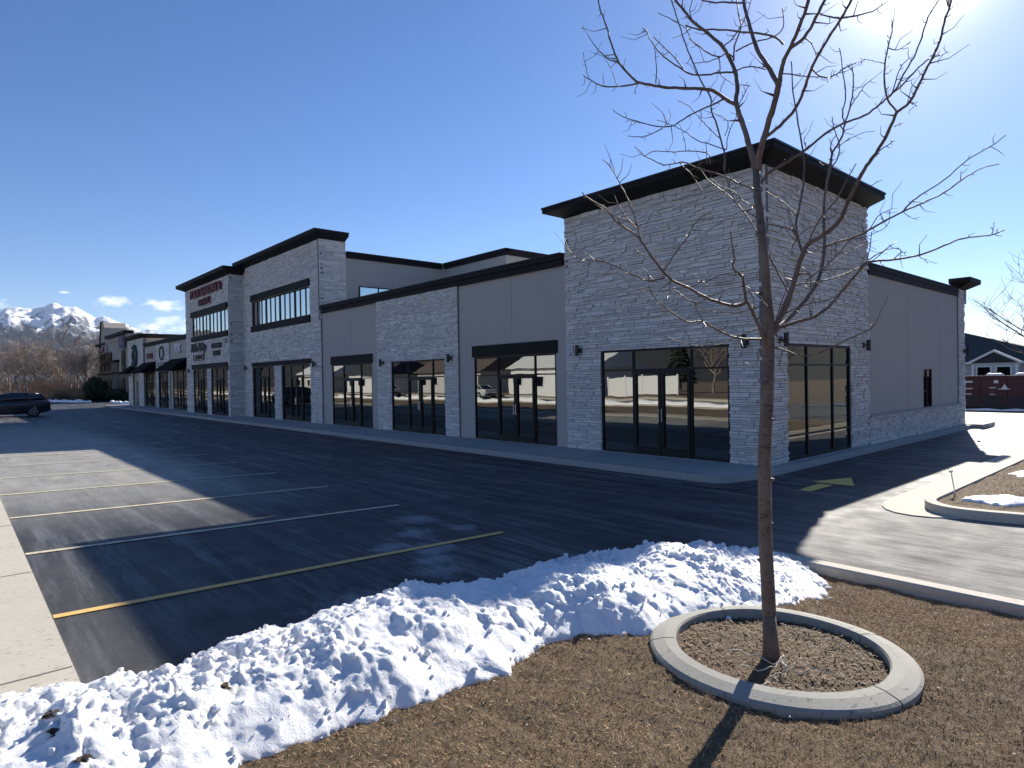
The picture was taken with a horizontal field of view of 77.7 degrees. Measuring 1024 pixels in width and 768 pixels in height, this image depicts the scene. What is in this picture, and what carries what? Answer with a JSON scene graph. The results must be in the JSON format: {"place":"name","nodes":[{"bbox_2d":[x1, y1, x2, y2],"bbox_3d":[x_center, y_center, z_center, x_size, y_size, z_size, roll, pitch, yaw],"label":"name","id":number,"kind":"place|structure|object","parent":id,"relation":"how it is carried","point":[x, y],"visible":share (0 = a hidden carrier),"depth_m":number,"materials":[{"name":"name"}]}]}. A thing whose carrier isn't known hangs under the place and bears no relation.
{"place":"outdoors","nodes":[
{"label":"outdoors","id":0,"kind":"place"},
{"bbox_2d":[0,303,182,383],"bbox_3d":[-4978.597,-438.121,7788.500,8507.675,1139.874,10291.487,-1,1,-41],"label":"mountains","id":1,"kind":"structure","parent":0,"point":[16,322],"depth_m":7193.64,"materials":[{"name":"snow"}]},
{"bbox_2d":[0,401,1023,683],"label":"parking lot","id":2,"kind":"structure","parent":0,"point":[534,513],"depth_m":9.40,"materials":[{"name":"asphalt"}]},
{"bbox_2d":[0,349,41,391],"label":"bare tree","id":3,"kind":"object","parent":2,"relation":"on","point":[15,367],"visible":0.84,"depth_m":89.75,"materials":[{"name":"plant"}]},
{"bbox_2d":[0,392,50,416],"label":"parked car","id":4,"kind":"object","parent":2,"relation":"on","point":[32,404],"visible":1,"depth_m":43.22,"materials":[{"name":"blue paint"}]},
{"bbox_2d":[0,333,53,391],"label":"bare tree","id":5,"kind":"object","parent":2,"relation":"on","point":[25,347],"visible":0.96,"depth_m":89.70,"materials":[{"name":"plant"}]},
{"bbox_2d":[42,388,69,399],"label":"shrub","id":6,"kind":"object","parent":2,"relation":"on","point":[55,394],"visible":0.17,"depth_m":90.95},
{"bbox_2d":[44,384,82,399],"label":"shrub","id":7,"kind":"object","parent":2,"relation":"on","point":[61,396],"visible":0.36,"depth_m":86.98,"materials":[{"name":"plant"}]},
{"bbox_2d":[49,399,91,401],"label":"snow strip","id":8,"kind":"object","parent":2,"relation":"on","point":[64,400],"visible":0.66,"depth_m":80.75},
{"bbox_2d":[65,391,87,400],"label":"shrub","id":9,"kind":"object","parent":2,"relation":"on","point":[77,395],"visible":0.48,"depth_m":83.23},
{"bbox_2d":[62,348,98,387],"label":"bare tree","id":10,"kind":"object","parent":2,"relation":"on","point":[76,373],"visible":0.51,"depth_m":95.50,"materials":[{"name":"plant"}]},
{"bbox_2d":[58,347,107,384],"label":"bare tree","id":11,"kind":"object","parent":2,"relation":"on","point":[84,356],"visible":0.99,"depth_m":88.26,"materials":[{"name":"plant"}]},
{"bbox_2d":[74,353,100,377],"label":"bare tree","id":12,"kind":"object","parent":2,"relation":"on","point":[96,372],"visible":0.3,"depth_m":96.20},
{"bbox_2d":[82,376,109,400],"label":"evergreen shrub","id":13,"kind":"object","parent":2,"relation":"on","point":[91,386],"visible":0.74,"depth_m":83.18,"materials":[{"name":"plant"}]},
{"bbox_2d":[94,388,120,400],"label":"evergreen shrub","id":14,"kind":"object","parent":2,"relation":"on","point":[101,395],"visible":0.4,"depth_m":82.97,"materials":[{"name":"plant"}]},
{"bbox_2d":[10,454,204,465],"bbox_3d":[-11.080,2.082,17.411,5.090,0.152,0.104,-1,1,-41],"label":"parking line","id":15,"kind":"object","parent":2,"relation":"on","point":[102,460],"visible":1,"depth_m":17.29,"materials":[{"name":"yellow paint"}]},
{"bbox_2d":[95,321,133,400],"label":"office building","id":16,"kind":"structure","parent":2,"relation":"on","point":[116,364],"depth_m":88.75,"materials":[{"name":"beige paint"}]},
{"bbox_2d":[118,335,124,348],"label":"shop sign","id":17,"kind":"object","parent":16,"relation":"attached to","point":[121,343],"visible":0.84,"depth_m":82.86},
{"bbox_2d":[121,349,125,369],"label":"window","id":18,"kind":"structure","parent":16,"relation":"in","point":[123,352],"depth_m":82.82,"materials":[{"name":"black glass"}]},
{"bbox_2d":[105,391,128,400],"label":"evergreen shrub","id":19,"kind":"object","parent":2,"relation":"on","point":[119,396],"visible":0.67,"depth_m":80.89,"materials":[{"name":"plant"}]},
{"bbox_2d":[0,462,236,478],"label":"parking line","id":20,"kind":"object","parent":2,"relation":"on","point":[115,470],"visible":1,"depth_m":15.21,"materials":[{"name":"yellow paint"}]},
{"bbox_2d":[3,472,275,494],"bbox_3d":[-7.462,2.059,13.308,5.090,0.152,0.104,-1,1,-41],"label":"parking line","id":21,"kind":"object","parent":2,"relation":"on","point":[132,484],"visible":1,"depth_m":12.99,"materials":[{"name":"yellow paint"}]},
{"bbox_2d":[10,486,327,518],"bbox_3d":[-5.654,2.049,11.257,5.090,0.155,0.104,-1,1,-41],"label":"parking line","id":22,"kind":"object","parent":2,"relation":"on","point":[160,503],"visible":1,"depth_m":10.88,"materials":[{"name":"yellow paint"}]},
{"bbox_2d":[25,504,397,554],"bbox_3d":[-3.845,2.039,9.205,5.090,0.154,0.104,-1,1,-41],"label":"parking line","id":23,"kind":"object","parent":2,"relation":"on","point":[200,530],"visible":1,"depth_m":8.75,"materials":[{"name":"yellow paint"}]},
{"bbox_2d":[53,531,504,617],"bbox_3d":[-2.036,2.028,7.154,5.090,0.152,0.104,-1,1,-41],"label":"parking line","id":24,"kind":"object","parent":2,"relation":"on","point":[221,584],"visible":1,"depth_m":6.57,"materials":[{"name":"yellow paint"}]},
{"bbox_2d":[0,540,828,767],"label":"snow bank","id":25,"kind":"structure","parent":2,"relation":"on","point":[267,676],"depth_m":3.39,"materials":[{"name":"snow"}]},
{"bbox_2d":[40,709,59,719],"bbox_3d":[-1.968,1.409,2.709,0.035,0.027,0.080,-1,1,18],"label":"dead leaf","id":26,"kind":"object","parent":25,"relation":"on","point":[48,715],"visible":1,"depth_m":2.71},
{"bbox_2d":[45,728,59,737],"bbox_3d":[-1.888,1.436,2.632,0.065,0.026,0.067,-1,1,-41],"label":"dead leaf","id":27,"kind":"object","parent":25,"relation":"on","point":[52,731],"visible":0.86,"depth_m":2.63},
{"bbox_2d":[72,754,92,762],"bbox_3d":[-1.673,1.460,2.479,0.073,0.026,0.055,-1,1,9],"label":"dead leaf","id":28,"kind":"object","parent":25,"relation":"on","point":[83,758],"visible":1,"depth_m":2.47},
{"bbox_2d":[14,539,831,761],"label":"snow crumbs","id":29,"kind":"object","parent":25,"relation":"on","point":[217,706],"visible":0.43,"depth_m":3.81,"materials":[{"name":"snow"}]},
{"bbox_2d":[103,407,989,489],"bbox_3d":[-11.073,1.963,42.608,18.250,0.116,66.620,-1,1,-41],"label":"gutter","id":30,"kind":"object","parent":2,"relation":"on","point":[750,484],"visible":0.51,"depth_m":15.73,"materials":[{"name":"concrete"}]},
{"bbox_2d":[799,477,853,490],"bbox_3d":[6.127,1.916,12.192,2.080,0.001,0.800,-1,1,-41],"label":"painted arrow","id":31,"kind":"object","parent":2,"relation":"on","point":[846,481],"visible":1,"depth_m":12.22,"materials":[{"name":"paint"}]},
{"bbox_2d":[773,551,1023,618],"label":"lawn kerb","id":32,"kind":"structure","parent":2,"relation":"on","point":[954,595],"depth_m":5.98,"materials":[{"name":"concrete"}]},
{"bbox_2d":[882,447,1023,518],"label":"gutter pan","id":33,"kind":"object","parent":2,"relation":"on","point":[910,503],"visible":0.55,"depth_m":11.24,"materials":[{"name":"concrete"}]},
{"bbox_2d":[925,455,1023,524],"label":"island kerb","id":34,"kind":"structure","parent":2,"relation":"on","point":[935,505],"depth_m":9.40,"materials":[{"name":"concrete"}]},
{"bbox_2d":[929,501,1023,512],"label":"island nose soil","id":35,"kind":"structure","parent":34,"relation":"in","point":[974,506],"depth_m":9.44,"materials":[{"name":"brown soil"}]},
{"bbox_2d":[967,421,994,428],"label":"kerb","id":36,"kind":"structure","parent":2,"relation":"on","point":[980,425],"depth_m":23.37,"materials":[{"name":"concrete"}]},
{"bbox_2d":[964,375,1023,407],"bbox_3d":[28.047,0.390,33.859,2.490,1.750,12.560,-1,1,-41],"label":"dumpster","id":37,"kind":"object","parent":2,"relation":"on","point":[1002,391],"visible":0.6,"depth_m":34.30,"materials":[{"name":"red metal"}]},
{"bbox_2d":[965,408,1023,410],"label":"snow strip","id":38,"kind":"object","parent":2,"relation":"on","point":[990,409],"visible":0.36,"depth_m":33.28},
{"bbox_2d":[0,0,1023,344],"label":"sky","id":39,"kind":"structure","parent":0,"point":[148,148],"materials":[{"name":"blue"}]},
{"bbox_2d":[104,404,972,482],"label":"sidewalk","id":40,"kind":"structure","parent":0,"point":[727,473],"depth_m":17.00,"materials":[{"name":"concrete"}]},
{"bbox_2d":[119,137,980,465],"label":"strip mall","id":41,"kind":"structure","parent":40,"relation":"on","point":[507,329],"depth_m":18.19,"materials":[{"name":"beige paint"}]},
{"bbox_2d":[131,345,137,365],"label":"shop sign","id":42,"kind":"object","parent":41,"relation":"attached to","point":[134,354],"visible":0.98,"depth_m":58.86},
{"bbox_2d":[145,372,155,406],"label":"storefront window","id":43,"kind":"structure","parent":41,"relation":"in","point":[150,376],"depth_m":55.46,"materials":[{"name":"black glass"}]},
{"bbox_2d":[159,371,169,407],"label":"storefront window","id":44,"kind":"structure","parent":41,"relation":"in","point":[163,376],"depth_m":52.33,"materials":[{"name":"black glass"}]},
{"bbox_2d":[164,381,166,407],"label":"door","id":45,"kind":"structure","parent":41,"relation":"in","point":[165,382],"depth_m":51.87,"materials":[{"name":"black glass"}]},
{"bbox_2d":[177,380,179,408],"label":"door","id":46,"kind":"structure","parent":41,"relation":"in","point":[178,382],"depth_m":48.94,"materials":[{"name":"black glass"}]},
{"bbox_2d":[173,370,187,409],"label":"storefront window","id":47,"kind":"structure","parent":41,"relation":"in","point":[179,374],"depth_m":48.43,"materials":[{"name":"black glass"}]},
{"bbox_2d":[179,380,183,409],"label":"door","id":48,"kind":"structure","parent":41,"relation":"in","point":[181,381],"depth_m":48.29,"materials":[{"name":"black glass"}]},
{"bbox_2d":[191,342,205,360],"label":"shop sign","id":49,"kind":"object","parent":41,"relation":"attached to","point":[201,347],"visible":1,"depth_m":41.43,"materials":[{"name":"metal"}]},
{"bbox_2d":[198,379,200,412],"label":"door","id":50,"kind":"structure","parent":41,"relation":"in","point":[199,389],"depth_m":42.07,"materials":[{"name":"black glass"}]},
{"bbox_2d":[194,369,207,413],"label":"storefront window","id":51,"kind":"structure","parent":41,"relation":"in","point":[201,373],"depth_m":41.70,"materials":[{"name":"black glass"}]},
{"bbox_2d":[200,379,203,412],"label":"door","id":52,"kind":"structure","parent":41,"relation":"in","point":[201,380],"depth_m":41.59,"materials":[{"name":"black glass"}]},
{"bbox_2d":[190,280,221,305],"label":"shop sign","id":53,"kind":"object","parent":41,"relation":"attached to","point":[207,289],"visible":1,"depth_m":40.06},
{"bbox_2d":[193,309,227,336],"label":"storefront window","id":54,"kind":"structure","parent":41,"relation":"in","point":[214,322],"depth_m":39.91,"materials":[{"name":"blue glass"}]},
{"bbox_2d":[211,342,220,355],"bbox_3d":[-18.018,-2.125,38.759,0.080,0.774,1.722,-1,1,-41],"label":"shop sign","id":55,"kind":"object","parent":41,"relation":"attached to","point":[216,345],"visible":1,"depth_m":38.70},
{"bbox_2d":[216,378,219,414],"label":"door","id":56,"kind":"structure","parent":41,"relation":"in","point":[217,379],"depth_m":39.10,"materials":[{"name":"black glass"}]},
{"bbox_2d":[211,368,228,415],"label":"storefront window","id":57,"kind":"structure","parent":41,"relation":"in","point":[216,372],"depth_m":38.74,"materials":[{"name":"black glass"}]},
{"bbox_2d":[219,378,223,415],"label":"door","id":58,"kind":"structure","parent":41,"relation":"in","point":[220,379],"depth_m":38.60,"materials":[{"name":"black glass"}]},
{"bbox_2d":[260,377,264,417],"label":"door","id":59,"kind":"structure","parent":41,"relation":"in","point":[262,407],"depth_m":35.76,"materials":[{"name":"black glass"}]},
{"bbox_2d":[254,366,275,418],"bbox_3d":[-13.740,0.456,35.438,0.085,2.840,3.300,-1,1,-41],"label":"storefront window","id":60,"kind":"structure","parent":41,"relation":"in","point":[268,371],"depth_m":35.47,"materials":[{"name":"black glass"}]},
{"bbox_2d":[263,377,268,417],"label":"door","id":61,"kind":"structure","parent":41,"relation":"in","point":[266,379],"depth_m":35.25,"materials":[{"name":"black glass"}]},
{"bbox_2d":[253,287,309,325],"bbox_3d":[-12.248,-4.007,33.617,0.085,1.410,7.840,-1,1,-41],"label":"storefront window","id":62,"kind":"structure","parent":41,"relation":"in","point":[293,304],"depth_m":33.37,"materials":[{"name":"blue glass"}]},
{"bbox_2d":[291,376,296,420],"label":"door","id":63,"kind":"structure","parent":41,"relation":"in","point":[293,378],"depth_m":32.44,"materials":[{"name":"black glass"}]},
{"bbox_2d":[283,364,311,421],"bbox_3d":[-10.817,0.439,32.123,0.085,2.840,3.600,-1,1,-41],"label":"storefront window","id":64,"kind":"structure","parent":41,"relation":"in","point":[303,370],"depth_m":31.99,"materials":[{"name":"black glass"}]},
{"bbox_2d":[296,376,302,420],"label":"door","id":65,"kind":"structure","parent":41,"relation":"in","point":[299,380],"depth_m":31.89,"materials":[{"name":"black glass"}]},
{"bbox_2d":[343,379,352,425],"bbox_3d":[-7.200,0.806,27.963,0.156,2.045,0.762,-1,1,-41],"label":"door","id":66,"kind":"structure","parent":41,"relation":"in","point":[348,421],"depth_m":28.03,"materials":[{"name":"black glass"}]},
{"bbox_2d":[332,363,372,427],"bbox_3d":[-6.960,0.481,27.751,0.085,2.710,3.680,-1,1,-41],"label":"storefront window","id":67,"kind":"structure","parent":41,"relation":"in","point":[363,371],"depth_m":27.55,"materials":[{"name":"black glass"}]},
{"bbox_2d":[351,379,361,426],"bbox_3d":[-6.685,0.803,27.380,0.156,2.045,0.762,-1,1,-41],"label":"door","id":68,"kind":"structure","parent":41,"relation":"in","point":[356,383],"depth_m":27.43,"materials":[{"name":"black glass"}]},
{"bbox_2d":[359,286,390,296],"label":"storefront window","id":69,"kind":"structure","parent":41,"relation":"in","point":[363,290],"depth_m":31.34,"materials":[{"name":"blue glass"}]},
{"bbox_2d":[408,378,420,432],"bbox_3d":[-3.658,0.786,23.870,0.156,2.045,0.787,-1,1,-41],"label":"door","id":70,"kind":"structure","parent":41,"relation":"in","point":[413,383],"depth_m":23.93,"materials":[{"name":"black glass"}]},
{"bbox_2d":[391,359,445,434],"bbox_3d":[-3.499,0.467,23.750,0.085,2.700,3.620,-1,1,-41],"label":"storefront window","id":71,"kind":"structure","parent":41,"relation":"in","point":[434,368],"depth_m":23.88,"materials":[{"name":"black glass"}]},
{"bbox_2d":[419,377,432,433],"bbox_3d":[-3.127,0.783,23.268,0.156,2.045,0.787,-1,1,-41],"label":"door","id":72,"kind":"structure","parent":41,"relation":"in","point":[426,386],"depth_m":23.30,"materials":[{"name":"black glass"}]},
{"bbox_2d":[498,376,515,441],"bbox_3d":[-0.150,0.765,19.967,0.156,2.045,0.822,-1,1,-41],"label":"door","id":73,"kind":"structure","parent":41,"relation":"in","point":[506,384],"depth_m":20.01,"materials":[{"name":"black glass"}]},
{"bbox_2d":[474,353,556,445],"bbox_3d":[0.057,0.456,19.793,0.085,2.680,3.820,-1,1,-41],"label":"storefront window","id":74,"kind":"structure","parent":41,"relation":"in","point":[487,370],"depth_m":19.60,"materials":[{"name":"black glass"}]},
{"bbox_2d":[515,375,534,443],"bbox_3d":[0.404,0.762,19.339,0.156,2.045,0.822,-1,1,-41],"label":"door","id":75,"kind":"structure","parent":41,"relation":"in","point":[525,388],"depth_m":19.37,"materials":[{"name":"black glass"}]},
{"bbox_2d":[633,370,661,455],"bbox_3d":[3.398,0.714,15.943,0.156,2.105,0.812,-1,1,-41],"label":"door","id":76,"kind":"structure","parent":41,"relation":"in","point":[647,384],"depth_m":15.96,"materials":[{"name":"black glass"}]},
{"bbox_2d":[601,344,730,462],"bbox_3d":[3.681,0.445,15.682,0.085,2.660,3.740,-1,1,-41],"label":"storefront window","id":77,"kind":"structure","parent":41,"relation":"in","point":[708,366],"depth_m":15.05,"materials":[{"name":"black glass"}]},
{"bbox_2d":[661,369,690,458],"bbox_3d":[3.945,0.711,15.322,0.156,2.105,0.812,-1,1,-41],"label":"door","id":78,"kind":"structure","parent":41,"relation":"in","point":[675,384],"depth_m":15.34,"materials":[{"name":"black glass"}]},
{"bbox_2d":[779,333,788,345],"bbox_3d":[5.957,-0.967,13.904,0.116,0.290,0.198,-1,1,-41],"label":"wall lamp","id":79,"kind":"object","parent":41,"relation":"attached to","point":[785,339],"visible":1,"depth_m":13.84,"materials":[{"name":"black metal"}]},
{"bbox_2d":[786,343,850,461],"bbox_3d":[7.468,0.383,15.465,3.580,2.660,0.085,-1,1,-41],"label":"storefront window","id":80,"kind":"structure","parent":41,"relation":"in","point":[819,421],"depth_m":15.40,"materials":[{"name":"black glass"}]},
{"bbox_2d":[923,369,931,406],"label":"storefront window","id":81,"kind":"structure","parent":41,"relation":"in","point":[927,373],"depth_m":20.93,"materials":[{"name":"black glass"}]},
{"bbox_2d":[238,573,1023,767],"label":"lawn","id":82,"kind":"structure","parent":0,"point":[940,752],"depth_m":3.14,"materials":[{"name":"brown plant"}]},
{"bbox_2d":[723,649,830,684],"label":"roots","id":83,"kind":"object","parent":82,"relation":"on","point":[783,662],"visible":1,"depth_m":3.55,"materials":[{"name":"wood"}]},
{"bbox_2d":[677,616,889,691],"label":"mulch chips","id":84,"kind":"object","parent":82,"relation":"on","point":[863,662],"visible":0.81,"depth_m":3.81,"materials":[{"name":"brown plant"}]},
{"bbox_2d":[556,0,1005,660],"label":"street tree","id":85,"kind":"object","parent":84,"relation":"in","point":[768,334],"visible":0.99,"depth_m":3.83,"materials":[{"name":"brown plant"}]},
{"bbox_2d":[650,605,924,719],"bbox_3d":[1.601,1.639,3.843,1.503,0.157,1.504,-1,1,-41],"label":"kerb","id":86,"kind":"object","parent":82,"relation":"on","point":[901,685],"visible":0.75,"depth_m":3.39,"materials":[{"name":"concrete"}]},
{"bbox_2d":[937,461,1023,510],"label":"island soil","id":87,"kind":"structure","parent":0,"point":[974,489],"depth_m":10.73,"materials":[{"name":"brown soil"}]},
{"bbox_2d":[944,464,1023,507],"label":"dry grass tufts","id":88,"kind":"object","parent":87,"relation":"on","point":[999,485],"visible":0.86,"depth_m":10.98,"materials":[{"name":"plant"}]},
{"bbox_2d":[961,494,1023,506],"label":"snow patch","id":89,"kind":"object","parent":87,"relation":"on","point":[1005,500],"visible":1,"depth_m":9.66,"materials":[{"name":"snow"}]},
{"bbox_2d":[966,250,1023,353],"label":"young tree","id":90,"kind":"object","parent":87,"relation":"on","point":[994,313],"visible":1,"depth_m":14.53,"materials":[{"name":"brown plant"}]},
{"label":"field","id":91,"kind":"structure","parent":0,"visible":0},
{"bbox_2d":[0,356,14,381],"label":"bare tree","id":92,"kind":"object","parent":91,"relation":"on","point":[2,373],"visible":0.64,"depth_m":91.87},
{"bbox_2d":[0,335,27,385],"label":"bare tree","id":93,"kind":"object","parent":91,"relation":"on","point":[6,352],"visible":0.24,"depth_m":132.65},
{"bbox_2d":[2,350,38,392],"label":"bare tree","id":94,"kind":"object","parent":91,"relation":"on","point":[9,378],"visible":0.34,"depth_m":97.55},
{"bbox_2d":[1,386,53,397],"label":"shrub","id":95,"kind":"object","parent":91,"relation":"on","point":[42,390],"visible":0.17,"depth_m":99.67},
{"bbox_2d":[5,344,52,380],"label":"bare tree","id":96,"kind":"object","parent":91,"relation":"on","point":[27,374],"visible":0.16,"depth_m":118.16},
{"bbox_2d":[0,376,62,393],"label":"shrub","id":97,"kind":"object","parent":91,"relation":"on","point":[42,384],"visible":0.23,"depth_m":105.15,"materials":[{"name":"plant"}]},
{"bbox_2d":[2,335,66,378],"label":"bare tree","id":98,"kind":"object","parent":91,"relation":"on","point":[29,351],"visible":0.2,"depth_m":121.31,"materials":[{"name":"plant"}]},
{"bbox_2d":[20,340,68,378],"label":"bare tree","id":99,"kind":"object","parent":91,"relation":"on","point":[41,354],"visible":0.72,"depth_m":111.77,"materials":[{"name":"plant"}]},
{"bbox_2d":[19,340,70,381],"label":"bare tree","id":100,"kind":"object","parent":91,"relation":"on","point":[36,375],"visible":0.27,"depth_m":118.14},
{"bbox_2d":[22,339,74,380],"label":"bare tree","id":101,"kind":"object","parent":91,"relation":"on","point":[59,370],"visible":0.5,"depth_m":114.26,"materials":[{"name":"plant"}]},
{"bbox_2d":[24,378,82,391],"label":"shrub","id":102,"kind":"object","parent":91,"relation":"on","point":[53,386],"visible":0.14,"depth_m":104.43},
{"bbox_2d":[29,376,82,389],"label":"shrub","id":103,"kind":"object","parent":91,"relation":"on","point":[65,381],"visible":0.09,"depth_m":107.65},
{"bbox_2d":[51,348,77,389],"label":"bare tree","id":104,"kind":"object","parent":91,"relation":"on","point":[70,377],"visible":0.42,"depth_m":97.83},
{"bbox_2d":[32,313,98,383],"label":"bare tree","id":105,"kind":"object","parent":91,"relation":"on","point":[59,340],"visible":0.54,"depth_m":97.74,"materials":[{"name":"plant"}]},
{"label":"pavement","id":106,"kind":"structure","parent":0,"visible":0},
{"bbox_2d":[0,525,71,685],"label":"pavement joints","id":107,"kind":"object","parent":106,"relation":"on","point":[34,675],"visible":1,"depth_m":4.36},
{"label":"ground","id":108,"kind":"structure","parent":0,"visible":0},
{"bbox_2d":[0,499,80,693],"bbox_3d":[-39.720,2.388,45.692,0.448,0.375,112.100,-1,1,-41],"label":"sidewalk","id":109,"kind":"structure","parent":108,"relation":"on","point":[31,643],"depth_m":5.12,"materials":[{"name":"concrete"}]},
{"bbox_2d":[964,333,1023,375],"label":"house","id":110,"kind":"structure","parent":108,"relation":"on","point":[987,356],"depth_m":79.85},
{"bbox_2d":[976,366,991,375],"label":"window","id":111,"kind":"structure","parent":110,"relation":"in","point":[980,370],"depth_m":79.40,"materials":[{"name":"glass"}]},
{"bbox_2d":[996,366,1011,374],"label":"window","id":112,"kind":"structure","parent":110,"relation":"in","point":[1006,370],"depth_m":77.81,"materials":[{"name":"glass"}]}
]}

